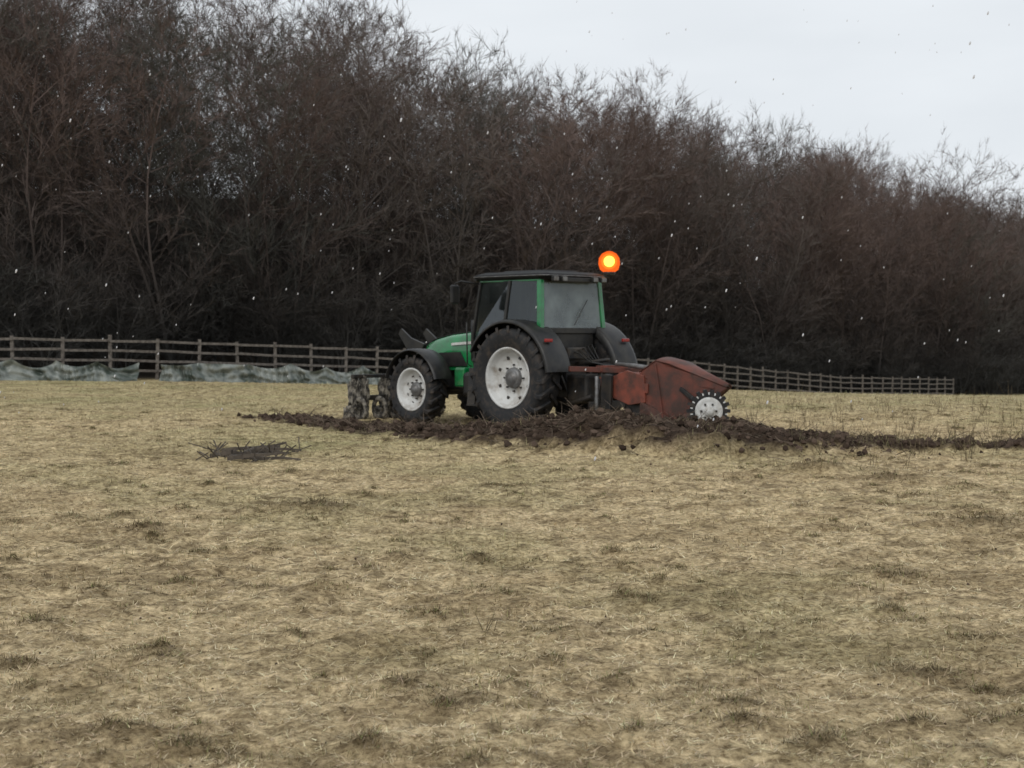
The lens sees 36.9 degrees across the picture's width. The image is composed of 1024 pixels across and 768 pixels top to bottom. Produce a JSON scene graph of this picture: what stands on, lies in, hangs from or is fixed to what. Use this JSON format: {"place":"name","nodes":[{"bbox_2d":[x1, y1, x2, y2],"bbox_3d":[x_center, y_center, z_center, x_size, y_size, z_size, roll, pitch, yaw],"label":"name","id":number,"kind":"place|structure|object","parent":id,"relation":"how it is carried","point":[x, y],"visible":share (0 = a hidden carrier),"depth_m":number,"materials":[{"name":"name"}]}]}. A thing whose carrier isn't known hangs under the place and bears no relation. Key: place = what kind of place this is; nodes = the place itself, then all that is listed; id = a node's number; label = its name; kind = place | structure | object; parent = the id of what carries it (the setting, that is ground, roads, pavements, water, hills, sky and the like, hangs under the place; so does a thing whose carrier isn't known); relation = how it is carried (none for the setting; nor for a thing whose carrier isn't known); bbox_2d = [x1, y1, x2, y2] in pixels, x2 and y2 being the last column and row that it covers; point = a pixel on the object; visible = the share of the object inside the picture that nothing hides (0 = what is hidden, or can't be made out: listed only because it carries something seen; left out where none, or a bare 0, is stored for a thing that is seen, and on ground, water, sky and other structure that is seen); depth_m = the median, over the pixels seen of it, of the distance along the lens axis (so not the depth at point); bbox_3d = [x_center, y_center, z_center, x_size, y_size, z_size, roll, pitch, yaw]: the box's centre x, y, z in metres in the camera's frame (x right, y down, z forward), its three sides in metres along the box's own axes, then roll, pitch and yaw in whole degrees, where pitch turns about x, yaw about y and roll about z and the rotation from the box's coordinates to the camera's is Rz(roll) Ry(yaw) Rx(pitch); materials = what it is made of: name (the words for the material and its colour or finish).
{"place":"outdoors","nodes":[
{"label":"outdoors","id":0,"kind":"place"},
{"bbox_2d":[0,5,1009,460],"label":"falling snow","id":1,"kind":"structure","parent":0,"point":[492,217],"depth_m":27.25,"materials":[{"name":"white snow"}]},
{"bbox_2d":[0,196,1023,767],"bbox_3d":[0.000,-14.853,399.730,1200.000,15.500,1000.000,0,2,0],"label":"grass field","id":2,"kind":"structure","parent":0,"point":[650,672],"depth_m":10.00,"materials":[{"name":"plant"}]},
{"bbox_2d":[0,359,379,384],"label":"plastic sheeting","id":3,"kind":"object","parent":2,"relation":"on","point":[11,369],"visible":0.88,"depth_m":50.44,"materials":[{"name":"white plastic"}]},
{"bbox_2d":[188,437,310,461],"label":"fallen branches","id":4,"kind":"object","parent":2,"relation":"on","point":[256,453],"visible":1,"depth_m":19.88,"materials":[{"name":"brown wood"}]},
{"bbox_2d":[342,329,445,419],"bbox_3d":[-1.980,-0.154,30.042,2.466,1.856,1.365,-2,3,-45],"label":"front mounted press","id":5,"kind":"object","parent":2,"relation":"on","point":[359,396],"visible":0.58,"depth_m":29.64,"materials":[{"name":"metal"}]},
{"bbox_2d":[388,354,448,422],"bbox_3d":[-1.755,0.099,28.698,1.318,1.319,0.441,2,3,45],"label":"front wheel","id":6,"kind":"object","parent":2,"relation":"on","point":[415,388],"visible":0.94,"depth_m":28.58,"materials":[{"name":"rubber"}]},
{"bbox_2d":[457,394,483,419],"bbox_3d":[-0.510,0.059,29.942,0.441,1.319,1.318,-2,3,-45],"label":"front wheel","id":7,"kind":"object","parent":2,"relation":"on","point":[471,411],"visible":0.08,"depth_m":29.98,"materials":[{"name":"rubber"}]},
{"bbox_2d":[0,335,953,394],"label":"wooden fence","id":8,"kind":"object","parent":2,"relation":"on","point":[157,361],"visible":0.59,"depth_m":54.53,"materials":[{"name":"brown wood"}]},
{"bbox_2d":[0,0,1023,394],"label":"bare woodland","id":9,"kind":"object","parent":2,"relation":"on","point":[940,276],"visible":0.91,"depth_m":66.88,"materials":[{"name":"brown plant"}]},
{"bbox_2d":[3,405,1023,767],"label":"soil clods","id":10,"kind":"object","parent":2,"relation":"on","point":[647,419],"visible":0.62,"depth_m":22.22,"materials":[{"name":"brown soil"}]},
{"bbox_2d":[470,325,562,422],"bbox_3d":[0.062,-0.106,26.803,1.849,1.849,0.525,2,3,45],"label":"wheel","id":11,"kind":"object","parent":2,"relation":"on","point":[508,374],"visible":0.88,"depth_m":26.68,"materials":[{"name":"rubber"}]},
{"bbox_2d":[463,372,468,395],"bbox_3d":[-0.532,0.006,27.839,0.750,0.440,0.340,2,3,45],"label":"fuel tank","id":12,"kind":"object","parent":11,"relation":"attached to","point":[465,382],"visible":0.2,"depth_m":27.91,"materials":[{"name":"black plastic"}]},
{"bbox_2d":[455,367,472,386],"bbox_3d":[-0.864,-0.127,28.224,0.300,0.360,0.280,-2,3,-45],"label":"battery box","id":13,"kind":"object","parent":12,"relation":"attached to","point":[460,372],"visible":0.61,"depth_m":28.11,"materials":[{"name":"green paint"}]},
{"bbox_2d":[471,339,475,365],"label":"pillar","id":14,"kind":"structure","parent":12,"relation":"on","point":[473,353],"depth_m":27.91,"materials":[{"name":"black metal"}]},
{"bbox_2d":[466,322,471,366],"bbox_3d":[-0.783,-0.713,27.936,0.108,0.810,0.078,0,2,-3],"label":"grab rail","id":15,"kind":"object","parent":14,"relation":"attached to","point":[467,344],"visible":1,"depth_m":27.92,"materials":[{"name":"black metal"}]},
{"bbox_2d":[471,282,481,338],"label":"pillar","id":16,"kind":"structure","parent":14,"relation":"on","point":[476,310],"depth_m":27.78,"materials":[{"name":"black metal"}]},
{"bbox_2d":[455,280,478,284],"bbox_3d":[-0.814,-1.661,27.629,0.452,0.405,0.054,-1,2,-16],"label":"mirror arm","id":17,"kind":"object","parent":16,"relation":"attached to","point":[467,282],"visible":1,"depth_m":27.61},
{"bbox_2d":[450,285,458,303],"bbox_3d":[-1.027,-1.606,27.547,0.070,0.340,0.200,2,3,45],"label":"mirror","id":18,"kind":"object","parent":17,"relation":"attached to","point":[454,294],"visible":1,"depth_m":27.50,"materials":[{"name":"black plastic"}]},
{"bbox_2d":[474,271,603,280],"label":"roof","id":19,"kind":"structure","parent":16,"relation":"on","point":[484,277],"depth_m":26.98,"materials":[{"name":"plastic"}]},
{"bbox_2d":[480,279,538,282],"bbox_3d":[-0.030,-1.823,27.137,1.521,0.035,0.060,2,3,46],"label":"roof rail","id":20,"kind":"object","parent":19,"relation":"attached to","point":[508,280],"visible":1,"depth_m":27.15,"materials":[{"name":"black plastic"}]},
{"bbox_2d":[473,274,604,277],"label":"roof trim","id":21,"kind":"structure","parent":19,"relation":"attached to","point":[538,274],"depth_m":26.91,"materials":[{"name":"grey plastic"}]},
{"bbox_2d":[505,270,576,271],"bbox_3d":[0.508,-2.012,27.612,0.980,0.032,1.180,-2,3,-45],"label":"roof hatch","id":22,"kind":"object","parent":19,"relation":"on","point":[542,270],"visible":0.33,"depth_m":27.22,"materials":[{"name":"black plastic"}]},
{"bbox_2d":[553,277,598,282],"bbox_3d":[1.123,-1.829,27.003,0.100,0.080,1.100,2,3,45],"label":"roof rear console","id":23,"kind":"object","parent":19,"relation":"attached to","point":[581,280],"visible":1,"depth_m":26.99,"materials":[{"name":"black plastic"}]},
{"bbox_2d":[603,272,614,274],"bbox_3d":[1.752,-1.996,27.698,0.220,0.050,0.220,2,3,45],"label":"beacon base","id":24,"kind":"object","parent":19,"relation":"on","point":[608,273],"visible":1,"depth_m":27.60,"materials":[{"name":"black plastic"}]},
{"bbox_2d":[601,253,616,268],"bbox_3d":[1.752,-2.211,27.691,0.287,0.290,0.291,-2,3,-45],"label":"beacon lamp","id":25,"kind":"object","parent":24,"relation":"on","point":[608,260],"visible":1,"depth_m":27.59,"materials":[{"name":"orange plastic"}]},
{"bbox_2d":[474,281,507,354],"bbox_3d":[-0.389,-1.044,27.500,0.096,1.580,1.064,-1,2,-37],"label":"door glass","id":26,"kind":"object","parent":12,"relation":"on","point":[491,309],"visible":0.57,"depth_m":27.50,"materials":[{"name":"clear glass"}]},
{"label":"side sill","id":27,"kind":"object","parent":11,"relation":"on","visible":0},
{"bbox_2d":[502,281,510,327],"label":"pillar","id":28,"kind":"structure","parent":27,"relation":"on","point":[507,300],"depth_m":27.07,"materials":[{"name":"black metal"}]},
{"bbox_2d":[506,281,536,325],"bbox_3d":[0.201,-1.373,26.833,0.861,0.880,0.076,2,2,42],"label":"side glass","id":29,"kind":"object","parent":27,"relation":"on","point":[522,300],"visible":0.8,"depth_m":26.84,"materials":[{"name":"glass"}]},
{"bbox_2d":[537,279,543,326],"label":"pillar","id":30,"kind":"structure","parent":27,"relation":"on","point":[540,302],"depth_m":26.52,"materials":[{"name":"green metal"}]},
{"bbox_2d":[541,278,596,283],"bbox_3d":[1.017,-1.822,27.109,0.070,0.070,1.480,2,3,45],"label":"frame","id":31,"kind":"object","parent":30,"relation":"attached to","point":[547,280],"visible":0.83,"depth_m":26.70,"materials":[{"name":"black plastic"}]},
{"bbox_2d":[553,335,620,414],"bbox_3d":[1.378,-0.148,28.117,1.849,1.849,0.525,2,3,45],"label":"wheel","id":32,"kind":"object","parent":2,"relation":"on","point":[601,351],"visible":0.11,"depth_m":27.68,"materials":[{"name":"rubber"}]},
{"bbox_2d":[593,322,637,364],"bbox_3d":[1.396,-0.708,28.038,1.967,0.924,0.600,2,3,45],"label":"fender","id":33,"kind":"object","parent":32,"relation":"on","point":[610,337],"visible":0.41,"depth_m":27.43,"materials":[{"name":"black plastic"}]},
{"bbox_2d":[206,378,1023,630],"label":"dry weeds","id":34,"kind":"object","parent":2,"relation":"on","point":[870,434],"visible":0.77,"depth_m":22.58,"materials":[{"name":"beige plant"}]},
{"bbox_2d":[234,398,1023,459],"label":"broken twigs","id":35,"kind":"object","parent":2,"relation":"on","point":[527,417],"visible":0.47,"depth_m":23.03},
{"bbox_2d":[568,357,731,420],"bbox_3d":[2.458,0.193,25.540,1.370,1.288,2.960,-2,3,-45],"label":"trenching implement","id":36,"kind":"object","parent":2,"relation":"on","point":[671,386],"visible":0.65,"depth_m":25.31,"materials":[{"name":"metal"}]},
{"bbox_2d":[575,351,604,364],"bbox_3d":[1.263,-0.443,26.684,0.956,0.252,0.033,1,2,39],"label":"hydraulic hose","id":37,"kind":"object","parent":36,"relation":"attached to","point":[588,360],"visible":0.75,"depth_m":26.63,"materials":[{"name":"black rubber"}]},
{"bbox_2d":[578,350,606,364],"bbox_3d":[1.317,-0.459,26.739,0.953,0.281,0.033,2,2,43],"label":"hydraulic hose","id":38,"kind":"object","parent":36,"relation":"attached to","point":[588,357],"visible":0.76,"depth_m":26.73,"materials":[{"name":"black rubber"}]},
{"bbox_2d":[0,0,1023,266],"label":"sky","id":39,"kind":"structure","parent":0,"point":[815,63],"materials":[{"name":"white"}]},
{"bbox_2d":[556,394,592,404],"bbox_3d":[1.000,0.266,26.618,0.101,0.203,1.121,-2,2,-40],"label":"link arm","id":40,"kind":"object","parent":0,"point":[576,401],"visible":0.64,"depth_m":26.44},
{"bbox_2d":[560,375,567,394],"bbox_3d":[0.879,-0.079,26.736,0.493,0.726,0.056,2,3,50],"label":"lift rod","id":41,"kind":"object","parent":40,"relation":"on","point":[563,382],"visible":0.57,"depth_m":26.68,"materials":[{"name":"black metal"}]},
{"bbox_2d":[567,373,612,402],"bbox_3d":[1.356,0.072,26.688,0.500,0.500,0.700,2,3,45],"label":"link support plate","id":42,"kind":"object","parent":40,"relation":"attached to","point":[582,385],"visible":0.66,"depth_m":26.39,"materials":[{"name":"metal"}]},
{"bbox_3d":[-0.588,0.377,27.483,0.420,0.030,0.240,2,3,45],"label":"step","id":43,"kind":"object","parent":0,"visible":0},
{"bbox_2d":[467,368,475,403],"bbox_3d":[-0.715,0.052,27.642,0.200,0.682,0.089,2,3,45],"label":"step side","id":44,"kind":"object","parent":43,"relation":"on","point":[471,398],"visible":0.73,"depth_m":27.65,"materials":[{"name":"metal"}]},
{"bbox_3d":[-0.129,0.151,28.318,0.500,0.220,1.800,-2,3,-45],"label":"underbody","id":45,"kind":"object","parent":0,"visible":0},
{"bbox_2d":[445,370,462,390],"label":"engine block","id":46,"kind":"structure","parent":45,"relation":"on","point":[451,382],"depth_m":28.95,"materials":[{"name":"metal"}]},
{"bbox_2d":[447,390,462,394],"bbox_3d":[-1.133,0.099,29.321,0.180,0.200,1.600,2,3,45],"label":"front axle","id":47,"kind":"object","parent":46,"relation":"attached to","point":[451,392],"visible":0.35,"depth_m":29.23,"materials":[{"name":"metal"}]},
{"bbox_3d":[0.472,-0.060,27.710,1.500,0.620,0.620,2,3,45],"label":"transmission","id":48,"kind":"object","parent":45,"relation":"on","visible":0},
{"bbox_2d":[575,358,609,365],"bbox_3d":[1.322,-0.383,26.850,1.005,0.156,0.090,2,3,45],"label":"top link","id":49,"kind":"object","parent":48,"relation":"on","point":[582,363],"visible":0.66,"depth_m":26.78,"materials":[{"name":"metal"}]},
{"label":"cab floor","id":50,"kind":"structure","parent":0,"visible":0},
{"bbox_2d":[426,332,473,369],"bbox_3d":[-0.793,-0.640,28.957,2.040,0.780,0.860,2,3,45],"label":"bonnet","id":51,"kind":"object","parent":50,"relation":"on","point":[441,345],"visible":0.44,"depth_m":28.72,"materials":[{"name":"green paint"}]},
{"bbox_2d":[431,331,470,340],"bbox_3d":[-0.736,-0.917,28.892,0.500,0.236,1.821,-2,3,-45],"label":"bonnet top panel","id":52,"kind":"object","parent":51,"relation":"on","point":[449,335],"visible":0.24,"depth_m":29.03,"materials":[{"name":"green metal"}]},
{"bbox_2d":[439,352,466,365],"bbox_3d":[-1.114,-0.462,28.691,0.021,0.280,0.850,-2,3,-44],"label":"side grille","id":53,"kind":"object","parent":51,"relation":"attached to","point":[454,358],"visible":0.79,"depth_m":28.64,"materials":[{"name":"black plastic"}]},
{"bbox_2d":[451,341,470,344],"bbox_3d":[-0.865,-0.759,28.436,0.750,0.090,0.030,2,3,46],"label":"bonnet decal","id":54,"kind":"object","parent":51,"relation":"attached to","point":[461,343],"visible":0.64,"depth_m":28.51},
{"bbox_2d":[560,360,585,390],"bbox_3d":[1.017,-0.193,27.161,0.350,0.600,0.550,2,3,45],"label":"housing","id":55,"kind":"object","parent":50,"relation":"on","point":[565,374],"visible":0.21,"depth_m":26.93,"materials":[{"name":"metal"}]},
{"bbox_2d":[556,333,592,355],"bbox_3d":[1.017,-0.693,27.145,0.120,0.440,1.150,2,3,45],"label":"cab rear panel","id":56,"kind":"object","parent":55,"relation":"on","point":[575,340],"visible":0.42,"depth_m":27.19,"materials":[{"name":"black plastic"}]},
{"bbox_2d":[550,328,596,333],"bbox_3d":[1.059,-0.941,27.094,0.080,0.100,1.600,2,3,45],"label":"frame","id":57,"kind":"object","parent":56,"relation":"on","point":[577,330],"visible":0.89,"depth_m":27.12,"materials":[{"name":"black plastic"}]},
{"bbox_2d":[470,319,569,372],"bbox_3d":[0.123,-0.668,26.766,1.967,0.924,0.600,2,3,45],"label":"fender","id":58,"kind":"object","parent":57,"relation":"attached to","point":[554,355],"visible":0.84,"depth_m":26.27,"materials":[{"name":"black plastic"}]},
{"bbox_2d":[544,282,600,327],"bbox_3d":[1.056,-1.381,27.084,1.480,0.820,0.051,-2,3,-45],"label":"window","id":59,"kind":"structure","parent":57,"relation":"on","point":[564,303],"depth_m":27.07,"materials":[{"name":"grey glass"}]},
{"bbox_2d":[565,347,586,359],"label":"hitch valves","id":60,"kind":"object","parent":55,"relation":"attached to","point":[572,354],"visible":0.61,"depth_m":26.82,"materials":[{"name":"metal"}]},
{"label":"side sill","id":61,"kind":"object","parent":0,"visible":0},
{"bbox_2d":[597,282,605,327],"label":"pillar","id":62,"kind":"structure","parent":61,"relation":"on","point":[601,310],"depth_m":27.60,"materials":[{"name":"green metal"}]},
{"label":"fender bracket","id":63,"kind":"object","parent":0,"visible":0},
{"bbox_2d":[385,348,451,378],"bbox_3d":[-1.748,-0.384,28.661,0.460,0.564,1.439,-2,3,-45],"label":"front fender","id":64,"kind":"object","parent":63,"relation":"on","point":[438,364],"visible":0.88,"depth_m":28.34,"materials":[{"name":"black plastic"}]},
{"bbox_3d":[-0.150,-1.069,28.300,0.260,1.580,1.400,2,3,45],"label":"windscreen","id":65,"kind":"object","parent":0,"visible":0},
{"bbox_2d":[471,320,473,360],"bbox_3d":[-0.701,-0.797,28.068,0.100,0.750,0.100,2,3,45],"label":"air intake","id":66,"kind":"object","parent":65,"relation":"attached to","point":[472,321],"visible":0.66,"depth_m":28.03,"materials":[{"name":"black plastic"}]}
]}

